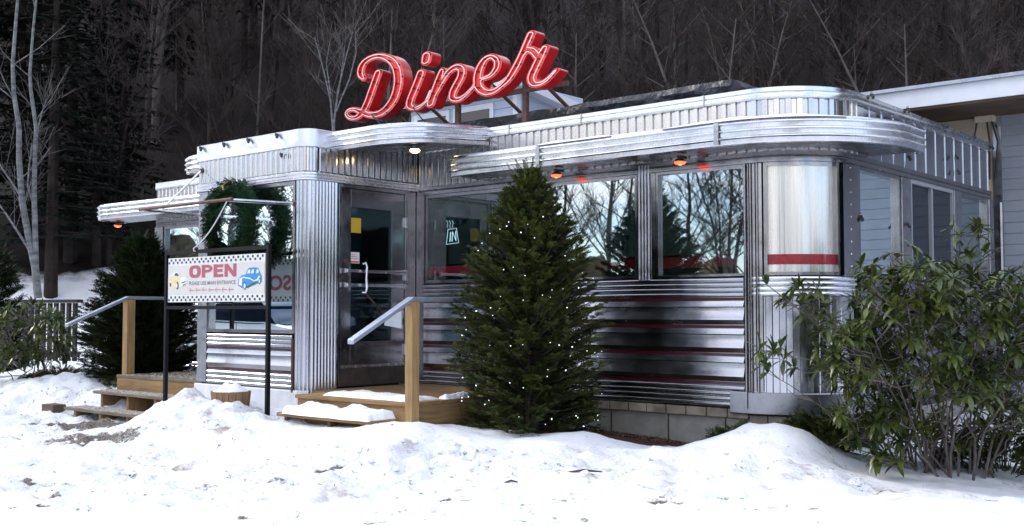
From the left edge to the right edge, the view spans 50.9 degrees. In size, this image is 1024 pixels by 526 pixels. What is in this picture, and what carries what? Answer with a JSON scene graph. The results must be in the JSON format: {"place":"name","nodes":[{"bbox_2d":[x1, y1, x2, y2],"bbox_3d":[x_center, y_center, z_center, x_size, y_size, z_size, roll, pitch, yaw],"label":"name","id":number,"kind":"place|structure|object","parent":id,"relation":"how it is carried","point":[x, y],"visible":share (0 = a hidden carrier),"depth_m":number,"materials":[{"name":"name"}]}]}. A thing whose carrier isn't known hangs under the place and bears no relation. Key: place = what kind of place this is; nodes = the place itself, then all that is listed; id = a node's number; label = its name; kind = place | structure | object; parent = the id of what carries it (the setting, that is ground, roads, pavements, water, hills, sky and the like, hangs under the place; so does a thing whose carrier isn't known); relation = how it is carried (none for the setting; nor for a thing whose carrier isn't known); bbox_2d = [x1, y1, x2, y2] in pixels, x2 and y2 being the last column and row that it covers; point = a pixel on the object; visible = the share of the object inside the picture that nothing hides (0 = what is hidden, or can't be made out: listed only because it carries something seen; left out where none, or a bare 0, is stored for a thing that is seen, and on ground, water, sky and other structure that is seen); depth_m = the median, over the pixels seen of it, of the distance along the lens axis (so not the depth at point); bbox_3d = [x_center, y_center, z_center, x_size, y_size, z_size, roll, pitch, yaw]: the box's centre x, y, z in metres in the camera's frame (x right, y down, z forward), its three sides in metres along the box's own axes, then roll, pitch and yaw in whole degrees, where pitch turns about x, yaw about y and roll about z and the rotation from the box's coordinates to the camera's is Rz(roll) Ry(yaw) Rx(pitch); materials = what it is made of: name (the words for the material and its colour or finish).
{"place":"outdoors","nodes":[
{"label":"outdoors","id":0,"kind":"place"},
{"bbox_2d":[403,78,582,122],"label":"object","id":1,"kind":"structure","parent":0,"point":[501,107],"depth_m":17.64,"materials":[{"name":"white"}]},
{"bbox_2d":[453,102,493,122],"bbox_3d":[-0.630,-1.972,17.742,0.901,1.250,0.060,-2,-3,40],"label":"window","id":2,"kind":"structure","parent":1,"relation":"in","point":[470,113],"depth_m":17.69,"materials":[{"name":"white paint"}]},
{"bbox_2d":[0,0,1023,525],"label":"ground","id":3,"kind":"structure","parent":0,"point":[790,474],"depth_m":8.28,"materials":[{"name":"snow"}]},
{"bbox_2d":[0,244,34,371],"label":"yew tree","id":4,"kind":"object","parent":3,"relation":"on","point":[8,275],"visible":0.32,"depth_m":17.96,"materials":[{"name":"green plant"}]},
{"bbox_2d":[0,0,43,220],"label":"conifer","id":5,"kind":"object","parent":3,"relation":"on","point":[5,32],"visible":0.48,"depth_m":27.49,"materials":[{"name":"green plant"}]},
{"bbox_2d":[0,296,78,379],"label":"rhododendron","id":6,"kind":"object","parent":3,"relation":"on","point":[10,351],"visible":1,"depth_m":14.97,"materials":[{"name":"green plant"}]},
{"bbox_2d":[0,0,80,298],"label":"birch tree","id":7,"kind":"object","parent":3,"relation":"on","point":[31,243],"visible":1,"depth_m":20.97,"materials":[{"name":"grey plant"}]},
{"bbox_2d":[0,0,102,235],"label":"conifer","id":8,"kind":"object","parent":3,"relation":"on","point":[21,37],"visible":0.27,"depth_m":28.20,"materials":[{"name":"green plant"}]},
{"bbox_2d":[20,299,82,360],"bbox_3d":[-7.394,1.075,17.229,1.230,0.975,0.140,-1,-3,24],"label":"wooden railing","id":9,"kind":"object","parent":3,"relation":"on","point":[68,302],"visible":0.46,"depth_m":17.12,"materials":[{"name":"wood"}]},
{"bbox_2d":[17,362,86,378],"bbox_3d":[-6.349,1.595,15.200,1.818,0.368,1.012,-2,-3,40],"label":"yew shrub","id":10,"kind":"object","parent":3,"relation":"on","point":[54,372],"visible":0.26,"depth_m":15.17,"materials":[{"name":"plant"}]},
{"bbox_2d":[0,0,112,222],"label":"bare tree","id":11,"kind":"object","parent":3,"relation":"on","point":[62,103],"visible":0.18,"depth_m":28.40,"materials":[{"name":"brown plant"}]},
{"bbox_2d":[0,0,137,298],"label":"conifer","id":12,"kind":"object","parent":3,"relation":"on","point":[53,212],"visible":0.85,"depth_m":25.16,"materials":[{"name":"green plant"}]},
{"bbox_2d":[0,0,140,262],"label":"conifer","id":13,"kind":"object","parent":3,"relation":"on","point":[70,252],"visible":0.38,"depth_m":27.11,"materials":[{"name":"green plant"}]},
{"bbox_2d":[42,3,151,265],"bbox_3d":[-10.451,-3.023,27.181,2.614,7.200,2.506,2,-3,-30],"label":"conifer","id":14,"kind":"object","parent":3,"relation":"on","point":[96,251],"visible":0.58,"depth_m":27.13,"materials":[{"name":"green plant"}]},
{"bbox_2d":[42,0,172,171],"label":"bare tree","id":15,"kind":"object","parent":3,"relation":"on","point":[139,30],"visible":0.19,"depth_m":32.29,"materials":[{"name":"brown plant"}]},
{"bbox_2d":[33,0,191,264],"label":"bare tree","id":16,"kind":"object","parent":3,"relation":"on","point":[110,197],"visible":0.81,"depth_m":27.28,"materials":[{"name":"brown plant"}]},
{"bbox_2d":[61,0,187,201],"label":"bare tree","id":17,"kind":"object","parent":3,"relation":"on","point":[152,51],"visible":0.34,"depth_m":30.47,"materials":[{"name":"brown plant"}]},
{"bbox_2d":[78,0,178,230],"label":"conifer","id":18,"kind":"object","parent":3,"relation":"on","point":[124,49],"visible":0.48,"depth_m":29.26,"materials":[{"name":"green plant"}]},
{"bbox_2d":[64,296,198,421],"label":"wooden steps","id":19,"kind":"structure","parent":3,"relation":"on","point":[148,384],"depth_m":13.19,"materials":[{"name":"brown wood"}]},
{"bbox_2d":[66,371,196,414],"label":"snow","id":20,"kind":"structure","parent":19,"relation":"on","point":[131,392],"depth_m":12.91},
{"bbox_2d":[71,228,197,381],"bbox_3d":[-5.061,0.634,14.519,1.769,2.256,1.808,-2,-3,40],"label":"yew tree","id":21,"kind":"object","parent":3,"relation":"on","point":[139,267],"visible":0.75,"depth_m":14.24,"materials":[{"name":"green plant"}]},
{"bbox_2d":[128,0,187,199],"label":"bare tree","id":22,"kind":"object","parent":3,"relation":"on","point":[144,155],"visible":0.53,"depth_m":29.98,"materials":[{"name":"brown plant"}]},
{"bbox_2d":[118,0,211,143],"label":"bare tree","id":23,"kind":"object","parent":3,"relation":"on","point":[160,59],"visible":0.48,"depth_m":34.24,"materials":[{"name":"brown plant"}]},
{"bbox_2d":[143,0,210,107],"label":"bare tree","id":24,"kind":"object","parent":3,"relation":"on","point":[181,72],"visible":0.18,"depth_m":36.26,"materials":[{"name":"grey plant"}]},
{"bbox_2d":[135,0,227,107],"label":"conifer","id":25,"kind":"object","parent":3,"relation":"on","point":[173,59],"visible":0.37,"depth_m":36.30,"materials":[{"name":"green plant"}]},
{"bbox_2d":[132,0,248,181],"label":"bare tree","id":26,"kind":"object","parent":3,"relation":"on","point":[200,57],"visible":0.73,"depth_m":25.96,"materials":[{"name":"brown plant"}]},
{"bbox_2d":[144,0,279,177],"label":"bare tree","id":27,"kind":"object","parent":3,"relation":"on","point":[216,106],"visible":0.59,"depth_m":28.38,"materials":[{"name":"brown plant"}]},
{"bbox_2d":[163,245,271,415],"bbox_3d":[-3.139,0.865,11.333,1.886,2.039,0.040,-2,-3,40],"label":"open sign","id":28,"kind":"object","parent":3,"relation":"on","point":[237,278],"visible":1,"depth_m":11.28,"materials":[{"name":"black paint"}]},
{"bbox_2d":[172,0,283,142],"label":"bare tree","id":29,"kind":"object","parent":3,"relation":"on","point":[211,11],"visible":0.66,"depth_m":30.81,"materials":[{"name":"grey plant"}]},
{"bbox_2d":[210,390,250,405],"bbox_3d":[-2.843,1.429,10.851,0.405,0.270,0.398,-2,-3,40],"label":"barrel planter","id":30,"kind":"object","parent":3,"relation":"on","point":[242,397],"visible":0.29,"depth_m":10.69,"materials":[{"name":"wood"}]},
{"bbox_2d":[240,0,248,74],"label":"bare tree","id":31,"kind":"object","parent":3,"relation":"on","point":[244,19],"visible":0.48,"depth_m":40.29,"materials":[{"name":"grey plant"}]},
{"bbox_2d":[173,0,316,138],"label":"bare tree","id":32,"kind":"object","parent":3,"relation":"on","point":[230,24],"visible":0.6,"depth_m":32.43,"materials":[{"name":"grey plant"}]},
{"bbox_2d":[226,0,284,135],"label":"bare tree","id":33,"kind":"object","parent":3,"relation":"on","point":[258,107],"visible":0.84,"depth_m":29.98,"materials":[{"name":"brown plant"}]},
{"bbox_2d":[228,0,305,94],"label":"bare tree","id":34,"kind":"object","parent":3,"relation":"on","point":[270,30],"visible":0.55,"depth_m":37.91,"materials":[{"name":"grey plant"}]},
{"bbox_2d":[223,0,344,132],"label":"bare tree","id":35,"kind":"object","parent":3,"relation":"on","point":[304,12],"visible":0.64,"depth_m":31.68,"materials":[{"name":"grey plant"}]},
{"bbox_2d":[226,4,351,140],"bbox_3d":[-5.053,-2.334,25.851,3.418,8.427,3.712,0,-3,0],"label":"bare tree","id":36,"kind":"object","parent":3,"relation":"on","point":[302,99],"visible":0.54,"depth_m":25.43,"materials":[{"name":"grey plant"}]},
{"bbox_2d":[264,0,351,128],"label":"bare tree","id":37,"kind":"object","parent":3,"relation":"on","point":[285,8],"visible":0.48,"depth_m":35.71,"materials":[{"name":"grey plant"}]},
{"bbox_2d":[278,0,392,131],"bbox_3d":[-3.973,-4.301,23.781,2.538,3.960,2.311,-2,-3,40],"label":"birch tree","id":38,"kind":"object","parent":3,"relation":"on","point":[336,107],"visible":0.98,"depth_m":23.98,"materials":[{"name":"grey plant"}]},
{"bbox_2d":[290,0,399,130],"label":"bare tree","id":39,"kind":"object","parent":3,"relation":"on","point":[340,108],"visible":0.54,"depth_m":28.87,"materials":[{"name":"brown plant"}]},
{"bbox_2d":[274,0,428,124],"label":"bare tree","id":40,"kind":"object","parent":3,"relation":"on","point":[375,40],"visible":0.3,"depth_m":32.77,"materials":[{"name":"grey plant"}]},
{"bbox_2d":[277,0,440,126],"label":"bare tree","id":41,"kind":"object","parent":3,"relation":"on","point":[362,88],"visible":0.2,"depth_m":35.71,"materials":[{"name":"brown plant"}]},
{"bbox_2d":[280,0,478,128],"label":"bare tree","id":42,"kind":"object","parent":3,"relation":"on","point":[435,29],"visible":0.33,"depth_m":25.73,"materials":[{"name":"brown plant"}]},
{"bbox_2d":[313,0,464,130],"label":"bare tree","id":43,"kind":"object","parent":3,"relation":"on","point":[408,40],"visible":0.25,"depth_m":29.53,"materials":[{"name":"brown plant"}]},
{"bbox_2d":[1,400,809,521],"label":"snow","id":44,"kind":"structure","parent":3,"relation":"on","point":[428,509],"depth_m":8.22,"materials":[{"name":"snow"}]},
{"bbox_2d":[346,0,473,70],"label":"bare tree","id":45,"kind":"object","parent":3,"relation":"on","point":[427,27],"visible":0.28,"depth_m":37.67,"materials":[{"name":"brown plant"}]},
{"bbox_2d":[277,297,546,426],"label":"entry deck","id":46,"kind":"structure","parent":3,"relation":"on","point":[412,408],"depth_m":9.68,"materials":[{"name":"brown wood"}]},
{"bbox_2d":[280,401,395,421],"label":"snow","id":47,"kind":"structure","parent":46,"relation":"on","point":[357,412],"depth_m":9.60,"materials":[{"name":"snow"}]},
{"bbox_2d":[324,390,437,401],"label":"snow","id":48,"kind":"structure","parent":46,"relation":"on","point":[367,394],"depth_m":10.02,"materials":[{"name":"snow"}]},
{"bbox_2d":[383,0,511,120],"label":"bare tree","id":49,"kind":"object","parent":3,"relation":"on","point":[460,28],"visible":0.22,"depth_m":29.57,"materials":[{"name":"brown plant"}]},
{"bbox_2d":[368,0,527,85],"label":"bare tree","id":50,"kind":"object","parent":3,"relation":"on","point":[455,28],"visible":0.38,"depth_m":34.71,"materials":[{"name":"brown plant"}]},
{"bbox_2d":[436,0,550,61],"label":"bare tree","id":51,"kind":"object","parent":3,"relation":"on","point":[491,22],"visible":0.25,"depth_m":38.47,"materials":[{"name":"brown plant"}]},
{"bbox_2d":[414,0,575,93],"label":"bare tree","id":52,"kind":"object","parent":3,"relation":"on","point":[512,40],"visible":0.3,"depth_m":33.80,"materials":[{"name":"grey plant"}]},
{"bbox_2d":[430,0,588,66],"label":"bare tree","id":53,"kind":"object","parent":3,"relation":"on","point":[542,24],"visible":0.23,"depth_m":37.61,"materials":[{"name":"brown plant"}]},
{"bbox_2d":[442,157,614,435],"bbox_3d":[0.152,0.375,9.860,1.571,2.749,1.578,-2,-3,40],"label":"tree","id":54,"kind":"object","parent":3,"relation":"on","point":[531,358],"visible":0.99,"depth_m":9.60,"materials":[{"name":"green plant"}]},
{"bbox_2d":[97,79,996,442],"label":"diner","id":55,"kind":"structure","parent":3,"relation":"on","point":[707,233],"depth_m":11.03,"materials":[{"name":"silver metal"}]},
{"bbox_2d":[138,168,295,217],"bbox_3d":[-3.150,-0.839,11.405,1.750,0.580,0.812,-2,-3,40],"label":"awning frame","id":56,"kind":"object","parent":55,"relation":"attached to","point":[167,205],"visible":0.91,"depth_m":11.15,"materials":[{"name":"metal"}]},
{"bbox_2d":[200,177,262,255],"bbox_3d":[-3.041,-0.415,11.592,1.012,1.049,0.272,-2,-3,40],"label":"wreath","id":57,"kind":"object","parent":55,"relation":"hanging from","point":[248,213],"visible":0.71,"depth_m":11.49,"materials":[{"name":"green plant"}]},
{"bbox_2d":[207,181,295,333],"bbox_3d":[-2.821,-0.039,11.654,1.550,1.585,0.062,-2,-3,40],"label":"vestibule window","id":58,"kind":"structure","parent":55,"relation":"in","point":[278,230],"depth_m":11.43,"materials":[{"name":"clear glass"}]},
{"bbox_2d":[340,188,407,385],"bbox_3d":[-1.466,0.266,11.700,0.193,2.100,0.950,-2,-3,40],"label":"door","id":59,"kind":"structure","parent":55,"relation":"in","point":[373,274],"depth_m":11.72,"materials":[{"name":"silver metal"}]},
{"bbox_2d":[443,197,469,226],"bbox_3d":[-0.638,-0.589,12.354,0.320,0.340,0.320,-2,-3,40],"label":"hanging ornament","id":60,"kind":"object","parent":55,"relation":"hanging from","point":[456,210],"visible":0.94,"depth_m":12.24,"materials":[{"name":"glass"}]},
{"bbox_2d":[344,30,569,123],"bbox_3d":[-0.401,-1.912,12.703,3.385,1.273,1.320,-2,-3,40],"label":"roof sign","id":61,"kind":"object","parent":55,"relation":"on","point":[458,85],"visible":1,"depth_m":12.21,"materials":[{"name":"red metal"}]},
{"bbox_2d":[425,188,508,283],"bbox_3d":[-0.486,-0.284,11.775,1.240,0.995,0.062,-2,-3,40],"label":"window","id":62,"kind":"structure","parent":55,"relation":"in","point":[430,271],"depth_m":12.06,"materials":[{"name":"silver metal"}]},
{"bbox_2d":[551,175,637,279],"bbox_3d":[0.663,-0.328,10.795,1.460,0.995,0.062,-2,-3,40],"label":"window","id":63,"kind":"structure","parent":55,"relation":"in","point":[619,264],"depth_m":10.47,"materials":[{"name":"silver metal"}]},
{"bbox_2d":[536,114,847,145],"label":"snow","id":64,"kind":"structure","parent":55,"relation":"on","point":[742,117],"depth_m":9.12,"materials":[{"name":"snow"}]},
{"bbox_2d":[656,164,743,277],"bbox_3d":[1.740,-0.370,9.875,0.945,0.995,0.062,-2,-3,40],"label":"window","id":65,"kind":"structure","parent":55,"relation":"in","point":[724,260],"depth_m":9.98,"materials":[{"name":"silver metal"}]},
{"bbox_2d":[763,161,840,275],"bbox_3d":[2.553,-0.389,9.445,0.679,0.995,0.141,0,-3,-1],"label":"metal panel","id":66,"kind":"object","parent":55,"relation":"in","point":[801,199],"depth_m":9.43,"materials":[{"name":"silver metal"}]},
{"bbox_2d":[859,166,900,277],"bbox_3d":[3.424,-0.361,10.070,0.062,0.995,1.000,-2,-3,40],"label":"window","id":67,"kind":"structure","parent":55,"relation":"in","point":[880,228],"depth_m":10.14,"materials":[{"name":"clear glass"}]},
{"bbox_2d":[911,179,954,279],"bbox_3d":[4.333,-0.313,11.120,0.060,0.995,1.260,-2,-3,40],"label":"sliding window","id":68,"kind":"structure","parent":55,"relation":"in","point":[932,206],"depth_m":11.11,"materials":[{"name":"grey"}]},
{"bbox_2d":[961,192,988,283],"bbox_3d":[5.203,-0.267,12.151,0.062,0.995,0.960,-2,-3,40],"label":"window","id":69,"kind":"structure","parent":55,"relation":"in","point":[975,206],"depth_m":12.25,"materials":[{"name":"clear glass"}]},
{"bbox_2d":[471,0,677,102],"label":"bare tree","id":70,"kind":"object","parent":3,"relation":"on","point":[561,12],"visible":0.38,"depth_m":32.60,"materials":[{"name":"brown plant"}]},
{"bbox_2d":[528,0,636,101],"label":"bare tree","id":71,"kind":"object","parent":3,"relation":"on","point":[575,88],"visible":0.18,"depth_m":26.52,"materials":[{"name":"brown plant"}]},
{"bbox_2d":[548,0,622,102],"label":"bare tree","id":72,"kind":"object","parent":3,"relation":"on","point":[581,89],"visible":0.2,"depth_m":27.91,"materials":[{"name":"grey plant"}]},
{"bbox_2d":[557,4,651,99],"bbox_3d":[2.198,-4.540,34.826,3.979,8.499,4.965,-2,-4,-21],"label":"bare tree","id":73,"kind":"object","parent":3,"relation":"on","point":[578,49],"visible":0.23,"depth_m":34.80,"materials":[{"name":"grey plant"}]},
{"bbox_2d":[547,0,672,99],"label":"bare tree","id":74,"kind":"object","parent":3,"relation":"on","point":[603,67],"visible":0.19,"depth_m":39.37,"materials":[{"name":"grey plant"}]},
{"bbox_2d":[571,428,688,444],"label":"leaf litter","id":75,"kind":"object","parent":3,"relation":"on","point":[637,436],"visible":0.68,"depth_m":9.84,"materials":[{"name":"brown plant"}]},
{"bbox_2d":[547,0,717,95],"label":"bare tree","id":76,"kind":"object","parent":3,"relation":"on","point":[646,18],"visible":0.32,"depth_m":36.54,"materials":[{"name":"brown plant"}]},
{"bbox_2d":[565,0,702,98],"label":"bare tree","id":77,"kind":"object","parent":3,"relation":"on","point":[623,93],"visible":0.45,"depth_m":25.29,"materials":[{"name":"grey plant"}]},
{"bbox_2d":[595,0,701,97],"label":"bare tree","id":78,"kind":"object","parent":3,"relation":"on","point":[653,37],"visible":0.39,"depth_m":30.07,"materials":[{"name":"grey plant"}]},
{"bbox_2d":[589,0,763,93],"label":"bare tree","id":79,"kind":"object","parent":3,"relation":"on","point":[732,68],"visible":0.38,"depth_m":25.02,"materials":[{"name":"brown plant"}]},
{"bbox_2d":[603,0,751,98],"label":"bare tree","id":80,"kind":"object","parent":3,"relation":"on","point":[690,52],"visible":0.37,"depth_m":34.39,"materials":[{"name":"brown plant"}]},
{"bbox_2d":[638,0,737,86],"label":"bare tree","id":81,"kind":"object","parent":3,"relation":"on","point":[685,68],"visible":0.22,"depth_m":39.40,"materials":[{"name":"brown plant"}]},
{"bbox_2d":[689,0,781,79],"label":"bare tree","id":82,"kind":"object","parent":3,"relation":"on","point":[737,28],"visible":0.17,"depth_m":42.66,"materials":[{"name":"grey plant"}]},
{"bbox_2d":[679,0,799,86],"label":"bare tree","id":83,"kind":"object","parent":3,"relation":"on","point":[739,44],"visible":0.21,"depth_m":36.16,"materials":[{"name":"grey plant"}]},
{"bbox_2d":[683,0,836,87],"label":"bare tree","id":84,"kind":"object","parent":3,"relation":"on","point":[770,75],"visible":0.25,"depth_m":28.48,"materials":[{"name":"grey plant"}]},
{"bbox_2d":[710,0,849,86],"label":"bare tree","id":85,"kind":"object","parent":3,"relation":"on","point":[768,60],"visible":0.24,"depth_m":38.38,"materials":[{"name":"brown plant"}]},
{"bbox_2d":[703,0,864,86],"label":"bare tree","id":86,"kind":"object","parent":3,"relation":"on","point":[746,49],"visible":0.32,"depth_m":33.02,"materials":[{"name":"grey plant"}]},
{"bbox_2d":[732,0,863,91],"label":"bare tree","id":87,"kind":"object","parent":3,"relation":"on","point":[782,57],"visible":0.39,"depth_m":30.16,"materials":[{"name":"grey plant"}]},
{"bbox_2d":[763,0,888,87],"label":"bare tree","id":88,"kind":"object","parent":3,"relation":"on","point":[841,50],"visible":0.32,"depth_m":39.34,"materials":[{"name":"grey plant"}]},
{"bbox_2d":[777,405,881,451],"bbox_3d":[2.538,1.352,8.750,0.974,0.415,0.810,-2,-3,40],"label":"yew shrub","id":89,"kind":"object","parent":3,"relation":"on","point":[818,427],"visible":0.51,"depth_m":8.61,"materials":[{"name":"green plant"}]},
{"bbox_2d":[752,0,931,91],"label":"bare tree","id":90,"kind":"object","parent":3,"relation":"on","point":[872,6],"visible":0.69,"depth_m":34.53,"materials":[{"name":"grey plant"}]},
{"bbox_2d":[805,21,890,92],"bbox_3d":[9.982,-3.469,32.013,4.566,7.888,3.540,1,-3,-29],"label":"bare tree","id":91,"kind":"object","parent":3,"relation":"on","point":[844,44],"visible":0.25,"depth_m":31.63,"materials":[{"name":"grey plant"}]},
{"bbox_2d":[798,0,925,91],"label":"bare tree","id":92,"kind":"object","parent":3,"relation":"on","point":[841,19],"visible":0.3,"depth_m":36.27,"materials":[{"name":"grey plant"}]},
{"bbox_2d":[784,0,941,92],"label":"bare tree","id":93,"kind":"object","parent":3,"relation":"on","point":[876,43],"visible":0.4,"depth_m":27.79,"materials":[{"name":"brown plant"}]},
{"bbox_2d":[745,215,1023,480],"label":"rhododendron","id":94,"kind":"object","parent":3,"relation":"on","point":[961,371],"visible":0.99,"depth_m":7.97,"materials":[{"name":"green plant"}]},
{"bbox_2d":[853,0,996,86],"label":"bare tree","id":95,"kind":"object","parent":3,"relation":"on","point":[932,21],"visible":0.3,"depth_m":36.76,"materials":[{"name":"grey plant"}]},
{"bbox_2d":[833,0,1023,80],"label":"bare tree","id":96,"kind":"object","parent":3,"relation":"on","point":[945,14],"visible":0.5,"depth_m":34.51,"materials":[{"name":"brown plant"}]},
{"bbox_2d":[861,0,1023,85],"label":"bare tree","id":97,"kind":"object","parent":3,"relation":"on","point":[915,6],"visible":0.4,"depth_m":32.80,"materials":[{"name":"brown plant"}]},
{"bbox_2d":[862,71,1023,403],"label":"neighbour building","id":98,"kind":"structure","parent":3,"relation":"on","point":[989,108],"depth_m":12.74,"materials":[{"name":"grey plastic"}]},
{"bbox_2d":[900,0,1012,85],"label":"bare tree","id":99,"kind":"object","parent":3,"relation":"on","point":[939,61],"visible":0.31,"depth_m":28.59,"materials":[{"name":"brown plant"}]},
{"bbox_2d":[927,0,1013,81],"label":"bare tree","id":100,"kind":"object","parent":3,"relation":"on","point":[953,75],"visible":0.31,"depth_m":27.77,"materials":[{"name":"brown plant"}]},
{"bbox_2d":[928,415,1023,477],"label":"yew shrub","id":101,"kind":"object","parent":3,"relation":"on","point":[1017,455],"visible":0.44,"depth_m":8.47,"materials":[{"name":"green plant"}]},
{"bbox_2d":[946,0,1023,77],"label":"bare tree","id":102,"kind":"object","parent":3,"relation":"on","point":[990,64],"visible":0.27,"depth_m":24.19,"materials":[{"name":"brown plant"}]},
{"bbox_2d":[981,0,1023,73],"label":"bare tree","id":103,"kind":"object","parent":3,"relation":"on","point":[998,25],"visible":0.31,"depth_m":36.85,"materials":[{"name":"brown plant"}]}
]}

